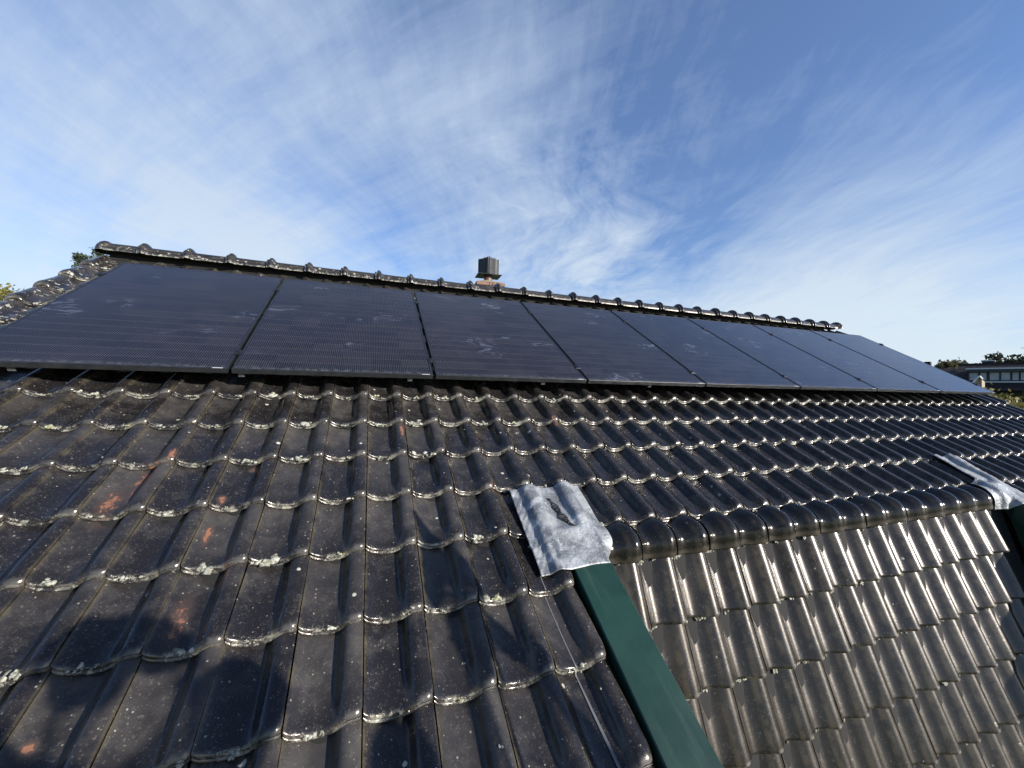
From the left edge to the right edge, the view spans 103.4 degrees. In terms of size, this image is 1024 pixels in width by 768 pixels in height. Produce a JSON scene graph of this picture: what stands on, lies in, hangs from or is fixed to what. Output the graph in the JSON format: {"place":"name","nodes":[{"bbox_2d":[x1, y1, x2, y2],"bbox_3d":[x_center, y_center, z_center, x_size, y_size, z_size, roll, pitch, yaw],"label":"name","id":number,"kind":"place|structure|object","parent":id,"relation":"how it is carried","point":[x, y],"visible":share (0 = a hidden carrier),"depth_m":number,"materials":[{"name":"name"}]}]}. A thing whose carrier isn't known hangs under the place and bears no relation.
{"place":"outdoors","nodes":[
{"label":"outdoors","id":0,"kind":"place"},
{"bbox_2d":[0,241,1023,767],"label":"house","id":1,"kind":"structure","parent":0,"point":[230,569],"depth_m":1.92,"materials":[{"name":"tile"}]},
{"bbox_2d":[95,272,882,344],"bbox_3d":[1.279,-0.686,4.601,9.302,0.085,0.060,1,30,-20],"label":"mounting rail","id":2,"kind":"object","parent":1,"relation":"attached to","point":[275,289],"visible":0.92,"depth_m":3.78,"materials":[{"name":"grey metal"}]},
{"bbox_2d":[234,350,978,384],"bbox_3d":[1.610,-0.082,3.637,9.302,0.085,0.060,1,30,-20],"label":"mounting rail","id":3,"kind":"object","parent":1,"relation":"attached to","point":[240,352],"visible":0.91,"depth_m":2.85,"materials":[{"name":"grey metal"}]},
{"bbox_2d":[6,367,15,370],"bbox_3d":[-2.514,-0.132,2.093,0.034,0.030,0.226,1,30,-20],"label":"roof hook","id":4,"kind":"object","parent":3,"relation":"attached to","point":[11,368],"visible":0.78,"depth_m":2.00,"materials":[{"name":"grey metal"}]},
{"bbox_2d":[0,262,282,372],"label":"solar panel","id":5,"kind":"object","parent":3,"relation":"attached to","point":[134,316],"visible":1,"depth_m":2.52,"materials":[{"name":"black glass"}]},
{"bbox_2d":[231,278,432,378],"bbox_3d":[-1.297,-0.499,3.184,1.134,0.032,1.722,1,30,-20],"label":"solar panel","id":6,"kind":"object","parent":3,"relation":"attached to","point":[310,328],"visible":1,"depth_m":2.91,"materials":[{"name":"black glass"}]},
{"bbox_2d":[414,291,586,382],"bbox_3d":[-0.211,-0.472,3.575,1.134,0.032,1.722,1,30,-20],"label":"solar panel","id":7,"kind":"object","parent":3,"relation":"attached to","point":[471,338],"visible":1,"depth_m":3.33,"materials":[{"name":"black glass"}]},
{"bbox_2d":[521,302,704,386],"bbox_3d":[0.875,-0.443,3.964,1.134,0.032,1.722,1,30,-20],"label":"solar panel","id":8,"kind":"object","parent":3,"relation":"attached to","point":[597,346],"visible":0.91,"depth_m":3.74,"materials":[{"name":"black glass"}]},
{"bbox_2d":[611,311,799,388],"bbox_3d":[1.960,-0.416,4.354,1.134,0.032,1.722,1,30,-20],"label":"solar panel","id":9,"kind":"object","parent":3,"relation":"attached to","point":[707,358],"visible":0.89,"depth_m":4.15,"materials":[{"name":"black glass"}]},
{"bbox_2d":[687,318,876,390],"bbox_3d":[3.046,-0.388,4.745,1.134,0.032,1.722,1,30,-20],"label":"solar panel","id":10,"kind":"object","parent":3,"relation":"attached to","point":[800,368],"visible":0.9,"depth_m":4.55,"materials":[{"name":"black glass"}]},
{"bbox_2d":[754,325,940,392],"bbox_3d":[4.131,-0.361,5.136,1.134,0.032,1.722,1,30,-20],"label":"solar panel","id":11,"kind":"object","parent":3,"relation":"attached to","point":[881,377],"visible":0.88,"depth_m":4.96,"materials":[{"name":"black glass"}]},
{"bbox_2d":[810,330,994,394],"bbox_3d":[5.217,-0.333,5.526,1.134,0.032,1.722,1,30,-20],"label":"solar panel","id":12,"kind":"object","parent":3,"relation":"attached to","point":[937,378],"visible":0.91,"depth_m":5.36,"materials":[{"name":"black glass"}]},
{"bbox_2d":[0,0,1023,365],"label":"sky","id":13,"kind":"structure","parent":0,"point":[858,165],"materials":[{"name":"blue"}]},
{"label":"ground","id":14,"kind":"structure","parent":0,"visible":0},
{"bbox_2d":[0,283,23,301],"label":"tree","id":15,"kind":"object","parent":14,"relation":"on","point":[4,291],"visible":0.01,"depth_m":14.68,"materials":[{"name":"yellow plant"}]},
{"bbox_2d":[70,251,89,267],"bbox_3d":[-12.490,0.366,11.578,1.121,8.318,1.179,1,-1,18],"label":"conifer","id":16,"kind":"object","parent":14,"relation":"on","point":[78,258],"visible":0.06,"depth_m":11.53,"materials":[{"name":"green plant"}]},
{"bbox_2d":[89,247,104,257],"bbox_3d":[-12.702,0.175,12.248,1.309,8.713,1.195,1,-1,-20],"label":"conifer","id":17,"kind":"object","parent":14,"relation":"on","point":[97,254],"visible":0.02,"depth_m":12.21,"materials":[{"name":"green plant"}]},
{"bbox_2d":[924,362,956,374],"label":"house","id":18,"kind":"structure","parent":14,"relation":"on","point":[951,371],"depth_m":26.98,"materials":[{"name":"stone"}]},
{"bbox_2d":[934,358,967,368],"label":"tree","id":19,"kind":"object","parent":14,"relation":"on","point":[947,363],"visible":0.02,"depth_m":44.31,"materials":[{"name":"green plant"}]},
{"bbox_2d":[972,376,984,387],"bbox_3d":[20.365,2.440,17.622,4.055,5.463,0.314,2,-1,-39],"label":"annex","id":20,"kind":"object","parent":14,"relation":"on","point":[979,381],"visible":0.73,"depth_m":16.40,"materials":[{"name":"grey"}]},
{"bbox_2d":[955,360,1023,402],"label":"distant house","id":21,"kind":"structure","parent":14,"relation":"on","point":[1003,377],"depth_m":21.51,"materials":[{"name":"stone"}]},
{"bbox_2d":[968,372,977,380],"bbox_3d":[25.269,-0.399,22.108,0.075,0.479,0.438,2,-1,-39],"label":"window","id":22,"kind":"structure","parent":21,"relation":"in","point":[972,376],"depth_m":22.15,"materials":[{"name":"black glass"}]},
{"bbox_2d":[978,372,987,380],"bbox_3d":[25.470,-0.398,21.863,0.075,0.479,0.341,2,-1,-39],"label":"window","id":23,"kind":"structure","parent":21,"relation":"in","point":[984,375],"depth_m":21.82,"materials":[{"name":"black glass"}]},
{"bbox_2d":[988,372,1000,380],"bbox_3d":[25.724,-0.397,21.552,0.075,0.479,0.439,2,-1,-39],"label":"window","id":24,"kind":"structure","parent":21,"relation":"in","point":[992,376],"depth_m":21.55,"materials":[{"name":"black glass"}]},
{"bbox_2d":[999,372,1011,380],"bbox_3d":[25.960,-0.396,21.264,0.075,0.479,0.438,2,-1,-39],"label":"window","id":25,"kind":"structure","parent":21,"relation":"in","point":[1005,376],"depth_m":21.27,"materials":[{"name":"black glass"}]},
{"bbox_2d":[1010,372,1020,380],"bbox_3d":[26.167,-0.395,21.012,0.075,0.479,0.339,2,-1,-39],"label":"window","id":26,"kind":"structure","parent":21,"relation":"in","point":[1015,375],"depth_m":21.01,"materials":[{"name":"black glass"}]},
{"bbox_2d":[1019,372,1023,380],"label":"window","id":27,"kind":"structure","parent":21,"relation":"in","point":[1022,373],"depth_m":20.83,"materials":[{"name":"black glass"}]},
{"bbox_2d":[980,351,1010,362],"bbox_3d":[35.554,1.668,29.317,4.473,8.171,3.833,2,-1,-41],"label":"tree","id":28,"kind":"object","parent":14,"relation":"on","point":[993,356],"visible":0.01,"depth_m":29.57,"materials":[{"name":"green plant"}]},
{"bbox_2d":[984,381,1022,405],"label":"shrub","id":29,"kind":"object","parent":14,"relation":"on","point":[991,389],"depth_m":9.07,"materials":[{"name":"green plant"}]},
{"bbox_2d":[987,389,1020,404],"bbox_3d":[10.354,2.520,8.402,2.380,4.858,2.172,1,-1,-20],"label":"shrub","id":30,"kind":"object","parent":14,"relation":"on","point":[1001,395],"visible":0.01,"depth_m":8.39,"materials":[{"name":"green plant"}]},
{"bbox_2d":[996,354,1023,362],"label":"tree","id":31,"kind":"object","parent":14,"relation":"on","point":[1018,359],"visible":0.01,"depth_m":25.11,"materials":[{"name":"green plant"}]},
{"bbox_2d":[999,397,1023,408],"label":"shrub","id":32,"kind":"object","parent":14,"relation":"on","point":[1021,405],"depth_m":7.42,"materials":[{"name":"green plant"}]},
{"bbox_2d":[1011,391,1023,398],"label":"garden tree","id":33,"kind":"object","parent":14,"relation":"on","point":[1020,395],"visible":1,"depth_m":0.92,"materials":[{"name":"green plant"}]}
]}

